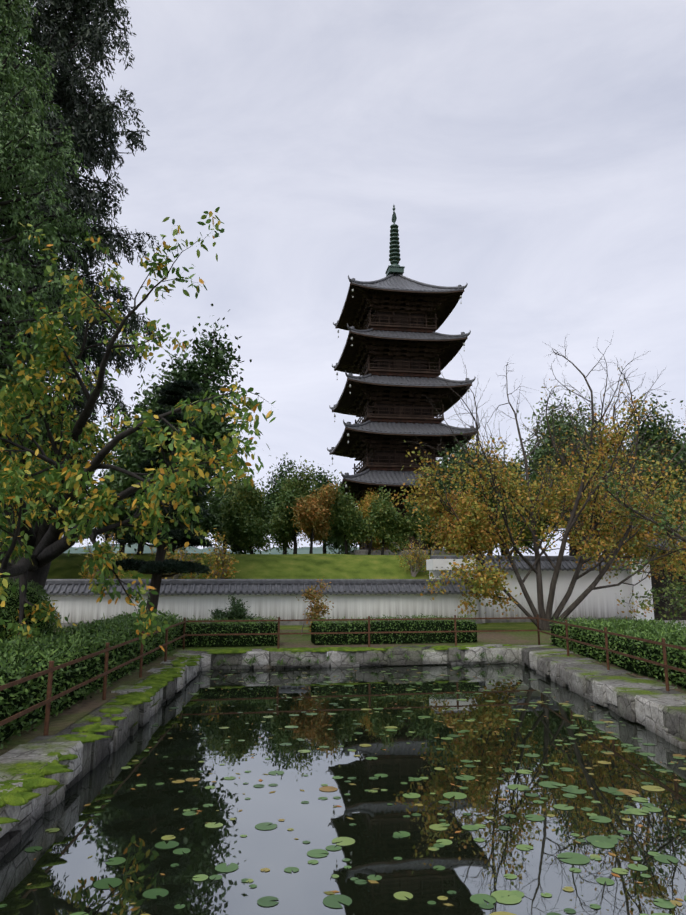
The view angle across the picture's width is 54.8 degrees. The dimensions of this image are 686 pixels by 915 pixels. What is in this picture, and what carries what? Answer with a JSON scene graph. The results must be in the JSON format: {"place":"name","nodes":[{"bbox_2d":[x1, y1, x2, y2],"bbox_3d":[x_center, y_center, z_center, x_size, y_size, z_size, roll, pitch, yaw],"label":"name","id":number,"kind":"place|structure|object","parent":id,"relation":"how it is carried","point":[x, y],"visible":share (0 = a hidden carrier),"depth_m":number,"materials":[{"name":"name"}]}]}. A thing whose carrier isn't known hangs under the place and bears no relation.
{"place":"outdoors","nodes":[
{"label":"outdoors","id":0,"kind":"place"},
{"bbox_2d":[64,543,358,553],"bbox_3d":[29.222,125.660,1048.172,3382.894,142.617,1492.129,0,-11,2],"label":"hills","id":1,"kind":"structure","parent":0,"point":[303,550],"depth_m":1167.90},
{"bbox_2d":[0,663,685,914],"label":"pond water","id":2,"kind":"structure","parent":0,"point":[62,873],"depth_m":6.45,"materials":[{"name":"black liquid"}]},
{"bbox_2d":[0,665,685,914],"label":"lily pads","id":3,"kind":"object","parent":2,"relation":"on","point":[515,896],"visible":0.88,"depth_m":5.89,"materials":[{"name":"green plant"}]},
{"bbox_2d":[0,644,685,858],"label":"stone pond edging","id":4,"kind":"object","parent":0,"point":[655,707],"visible":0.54,"depth_m":11.01,"materials":[{"name":"grey stone"}]},
{"bbox_2d":[0,644,511,830],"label":"moss","id":5,"kind":"object","parent":4,"relation":"on","point":[24,794],"visible":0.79,"depth_m":8.26,"materials":[{"name":"green plant"}]},
{"bbox_2d":[0,629,685,755],"bbox_3d":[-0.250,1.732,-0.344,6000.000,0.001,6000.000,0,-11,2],"label":"ground","id":6,"kind":"structure","parent":0,"point":[67,717],"depth_m":15.08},
{"bbox_2d":[0,577,61,648],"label":"round shrub","id":7,"kind":"object","parent":6,"relation":"on","point":[11,607],"visible":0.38,"depth_m":11.68,"materials":[{"name":"green plant"}]},
{"bbox_2d":[0,0,100,456],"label":"cypress tree","id":8,"kind":"object","parent":6,"relation":"on","point":[26,163],"visible":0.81,"depth_m":12.78,"materials":[{"name":"green plant"}]},
{"bbox_2d":[0,0,162,518],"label":"cedar tree","id":9,"kind":"object","parent":6,"relation":"on","point":[62,42],"visible":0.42,"depth_m":19.16,"materials":[{"name":"green plant"}]},
{"bbox_2d":[0,608,181,748],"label":"hedge","id":10,"kind":"object","parent":6,"relation":"on","point":[20,660],"visible":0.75,"depth_m":9.77,"materials":[{"name":"green plant"}]},
{"bbox_2d":[0,207,275,651],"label":"cherry tree","id":11,"kind":"object","parent":6,"relation":"on","point":[56,477],"visible":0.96,"depth_m":9.73,"materials":[{"name":"green plant"}]},
{"bbox_2d":[108,379,214,616],"bbox_3d":[-5.813,1.553,21.185,3.298,8.415,3.134,0,-11,2],"label":"pine tree","id":12,"kind":"object","parent":6,"relation":"on","point":[159,566],"visible":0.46,"depth_m":20.79,"materials":[{"name":"green plant"}]},
{"bbox_2d":[175,615,280,647],"bbox_3d":[-3.223,4.863,18.405,3.040,0.917,1.295,2,-11,-9],"label":"hedge","id":13,"kind":"object","parent":6,"relation":"on","point":[228,628],"visible":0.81,"depth_m":18.01,"materials":[{"name":"green plant"}]},
{"bbox_2d":[208,593,261,623],"bbox_3d":[-3.646,5.325,21.879,1.902,1.660,1.633,-5,-12,26],"label":"sparse shrub","id":14,"kind":"object","parent":6,"relation":"on","point":[238,611],"visible":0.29,"depth_m":21.55,"materials":[{"name":"green plant"}]},
{"bbox_2d":[296,576,333,634],"bbox_3d":[-0.879,4.992,21.926,1.103,2.068,1.509,-3,-11,18],"label":"shrub","id":15,"kind":"object","parent":6,"relation":"on","point":[321,607],"visible":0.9,"depth_m":21.73,"materials":[{"name":"orange plant"}]},
{"bbox_2d":[0,553,657,629],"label":"grass lawn","id":16,"kind":"structure","parent":6,"relation":"on","point":[281,566],"depth_m":37.97,"materials":[{"name":"green plant"}]},
{"bbox_2d":[0,445,101,581],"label":"broadleaf tree","id":17,"kind":"object","parent":16,"relation":"on","point":[33,526],"visible":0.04,"depth_m":32.22,"materials":[{"name":"green plant"}]},
{"bbox_2d":[93,469,112,540],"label":"tree","id":18,"kind":"object","parent":16,"relation":"on","point":[106,535],"depth_m":47.16,"materials":[{"name":"green plant"}]},
{"bbox_2d":[75,532,140,578],"bbox_3d":[-11.985,5.359,33.295,3.424,3.953,2.743,0,-11,2],"label":"shrub","id":19,"kind":"object","parent":16,"relation":"on","point":[89,576],"visible":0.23,"depth_m":33.39,"materials":[{"name":"brown plant"}]},
{"bbox_2d":[95,455,138,553],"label":"tree","id":20,"kind":"object","parent":16,"relation":"on","point":[122,544],"depth_m":42.36,"materials":[{"name":"green plant"}]},
{"bbox_2d":[94,469,224,554],"bbox_3d":[-10.866,2.009,40.012,7.899,7.912,6.174,0,-11,2],"label":"tree","id":21,"kind":"object","parent":16,"relation":"on","point":[140,546],"visible":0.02,"depth_m":38.70,"materials":[{"name":"green plant"}]},
{"bbox_2d":[98,303,259,578],"bbox_3d":[-9.692,-0.241,36.538,10.558,14.220,9.850,0,-11,2],"label":"broadleaf tree","id":22,"kind":"object","parent":16,"relation":"on","point":[208,364],"visible":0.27,"depth_m":35.71,"materials":[{"name":"green plant"}]},
{"bbox_2d":[148,525,209,578],"bbox_3d":[-8.738,5.376,34.286,3.539,3.839,2.678,0,-11,2],"label":"shrub","id":23,"kind":"object","parent":16,"relation":"on","point":[181,557],"visible":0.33,"depth_m":34.20,"materials":[{"name":"brown plant"}]},
{"bbox_2d":[180,504,221,551],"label":"tree","id":24,"kind":"object","parent":16,"relation":"on","point":[209,522],"visible":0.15,"depth_m":44.56,"materials":[{"name":"green plant"}]},
{"bbox_2d":[197,528,238,578],"bbox_3d":[-6.405,5.524,35.224,2.178,3.276,3.652,-3,-11,14],"label":"shrub","id":25,"kind":"object","parent":16,"relation":"on","point":[224,567],"visible":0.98,"depth_m":34.48,"materials":[{"name":"yellow plant"}]},
{"bbox_2d":[204,467,253,553],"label":"tree","id":26,"kind":"object","parent":16,"relation":"on","point":[218,491],"visible":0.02,"depth_m":51.83,"materials":[{"name":"green plant"}]},
{"bbox_2d":[206,475,260,553],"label":"tree","id":27,"kind":"object","parent":16,"relation":"on","point":[235,549],"visible":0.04,"depth_m":47.09,"materials":[{"name":"green plant"}]},
{"bbox_2d":[214,479,278,553],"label":"tree","id":28,"kind":"object","parent":16,"relation":"on","point":[244,521],"visible":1,"depth_m":43.04,"materials":[{"name":"green plant"}]},
{"bbox_2d":[256,452,313,553],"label":"tree","id":29,"kind":"object","parent":16,"relation":"on","point":[275,486],"visible":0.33,"depth_m":54.14,"materials":[{"name":"green plant"}]},
{"bbox_2d":[266,456,325,553],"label":"tree","id":30,"kind":"object","parent":16,"relation":"on","point":[283,529],"visible":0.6,"depth_m":49.48,"materials":[{"name":"green plant"}]},
{"bbox_2d":[287,479,339,553],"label":"tree","id":31,"kind":"object","parent":16,"relation":"on","point":[312,517],"visible":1,"depth_m":45.35,"materials":[{"name":"orange plant"}]},
{"bbox_2d":[308,465,362,553],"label":"tree","id":32,"kind":"object","parent":16,"relation":"on","point":[335,543],"visible":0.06,"depth_m":55.14,"materials":[{"name":"green plant"}]},
{"bbox_2d":[324,472,375,553],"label":"tree","id":33,"kind":"object","parent":16,"relation":"on","point":[347,521],"visible":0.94,"depth_m":46.47,"materials":[{"name":"green plant"}]},
{"bbox_2d":[44,525,685,626],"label":"wall","id":34,"kind":"structure","parent":16,"relation":"on","point":[266,598],"depth_m":27.32,"materials":[{"name":"paint"}]},
{"bbox_2d":[350,488,394,554],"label":"tree","id":35,"kind":"object","parent":16,"relation":"on","point":[367,504],"visible":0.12,"depth_m":50.64,"materials":[{"name":"green plant"}]},
{"bbox_2d":[361,485,416,554],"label":"tree","id":36,"kind":"object","parent":16,"relation":"on","point":[389,524],"visible":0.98,"depth_m":43.66,"materials":[{"name":"green plant"}]},
{"bbox_2d":[327,205,480,554],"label":"pagoda","id":37,"kind":"object","parent":16,"relation":"on","point":[397,348],"visible":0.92,"depth_m":59.05,"materials":[{"name":"brown wood"}]},
{"bbox_2d":[391,534,434,576],"bbox_3d":[4.282,5.658,37.872,3.106,2.556,2.320,-9,-14,39],"label":"shrub","id":38,"kind":"object","parent":16,"relation":"on","point":[412,558],"visible":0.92,"depth_m":37.75,"materials":[{"name":"brown plant"}]},
{"bbox_2d":[397,497,440,554],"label":"tree","id":39,"kind":"object","parent":16,"relation":"on","point":[415,519],"visible":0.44,"depth_m":44.27,"materials":[{"name":"green plant"}]},
{"bbox_2d":[405,432,482,554],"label":"tree","id":40,"kind":"object","parent":16,"relation":"on","point":[442,465],"visible":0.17,"depth_m":50.83,"materials":[{"name":"orange plant"}]},
{"bbox_2d":[431,489,496,555],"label":"tree","id":41,"kind":"object","parent":16,"relation":"on","point":[445,537],"visible":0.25,"depth_m":40.04,"materials":[{"name":"green plant"}]},
{"bbox_2d":[436,441,529,554],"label":"tree","id":42,"kind":"object","parent":16,"relation":"on","point":[498,464],"depth_m":60.53,"materials":[{"name":"green plant"}]},
{"bbox_2d":[442,442,536,553],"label":"tree","id":43,"kind":"object","parent":16,"relation":"on","point":[474,488],"visible":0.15,"depth_m":45.73,"materials":[{"name":"orange plant"}]},
{"bbox_2d":[480,443,552,555],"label":"tree","id":44,"kind":"object","parent":16,"relation":"on","point":[530,544],"depth_m":51.16,"materials":[{"name":"green plant"}]},
{"bbox_2d":[493,477,549,555],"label":"tree","id":45,"kind":"object","parent":16,"relation":"on","point":[517,526],"visible":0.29,"depth_m":41.62,"materials":[{"name":"orange plant"}]},
{"bbox_2d":[518,413,619,555],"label":"tree","id":46,"kind":"object","parent":16,"relation":"on","point":[543,452],"visible":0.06,"depth_m":43.98,"materials":[{"name":"green plant"}]},
{"bbox_2d":[514,388,623,551],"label":"tree","id":47,"kind":"object","parent":16,"relation":"on","point":[551,427],"visible":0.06,"depth_m":49.43,"materials":[{"name":"green plant"}]},
{"bbox_2d":[518,389,633,554],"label":"tree","id":48,"kind":"object","parent":16,"relation":"on","point":[587,418],"depth_m":57.03,"materials":[{"name":"green plant"}]},
{"bbox_2d":[512,358,685,555],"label":"tree","id":49,"kind":"object","parent":16,"relation":"on","point":[580,445],"visible":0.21,"depth_m":32.97,"materials":[{"name":"plant"}]},
{"bbox_2d":[561,408,672,554],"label":"tree","id":50,"kind":"object","parent":16,"relation":"on","point":[633,451],"depth_m":55.95,"materials":[{"name":"green plant"}]},
{"bbox_2d":[595,433,685,555],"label":"tree","id":51,"kind":"object","parent":16,"relation":"on","point":[643,462],"visible":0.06,"depth_m":40.31,"materials":[{"name":"green plant"}]},
{"bbox_2d":[609,390,685,496],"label":"tree","id":52,"kind":"object","parent":16,"relation":"on","point":[654,429],"visible":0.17,"depth_m":44.50,"materials":[{"name":"green plant"}]},
{"bbox_2d":[0,615,685,735],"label":"fence","id":53,"kind":"object","parent":6,"relation":"on","point":[50,670],"visible":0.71,"depth_m":12.57,"materials":[{"name":"brown wood"}]},
{"bbox_2d":[309,614,478,644],"bbox_3d":[1.472,5.011,19.288,4.889,0.933,1.366,2,-11,-9],"label":"hedge","id":54,"kind":"object","parent":6,"relation":"on","point":[394,625],"visible":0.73,"depth_m":18.87,"materials":[{"name":"green plant"}]},
{"bbox_2d":[387,332,685,630],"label":"tree","id":55,"kind":"object","parent":6,"relation":"on","point":[476,533],"visible":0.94,"depth_m":24.59,"materials":[{"name":"yellow plant"}]},
{"bbox_2d":[548,615,685,690],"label":"hedge","id":56,"kind":"object","parent":6,"relation":"on","point":[651,630],"visible":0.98,"depth_m":13.74,"materials":[{"name":"green plant"}]},
{"bbox_2d":[594,461,685,622],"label":"maple tree","id":57,"kind":"object","parent":6,"relation":"on","point":[679,601],"visible":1,"depth_m":16.96,"materials":[{"name":"yellow plant"}]},
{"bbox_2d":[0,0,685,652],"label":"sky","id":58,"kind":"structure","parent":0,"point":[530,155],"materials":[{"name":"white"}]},
{"bbox_2d":[215,652,505,665],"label":"pond grass tufts","id":59,"kind":"object","parent":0,"point":[251,660],"visible":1,"depth_m":16.77,"materials":[{"name":"green plant"}]},
{"bbox_2d":[568,620,685,629],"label":"paved path","id":60,"kind":"structure","parent":0,"point":[677,621],"depth_m":28.76,"materials":[{"name":"grey stone"}]}
]}

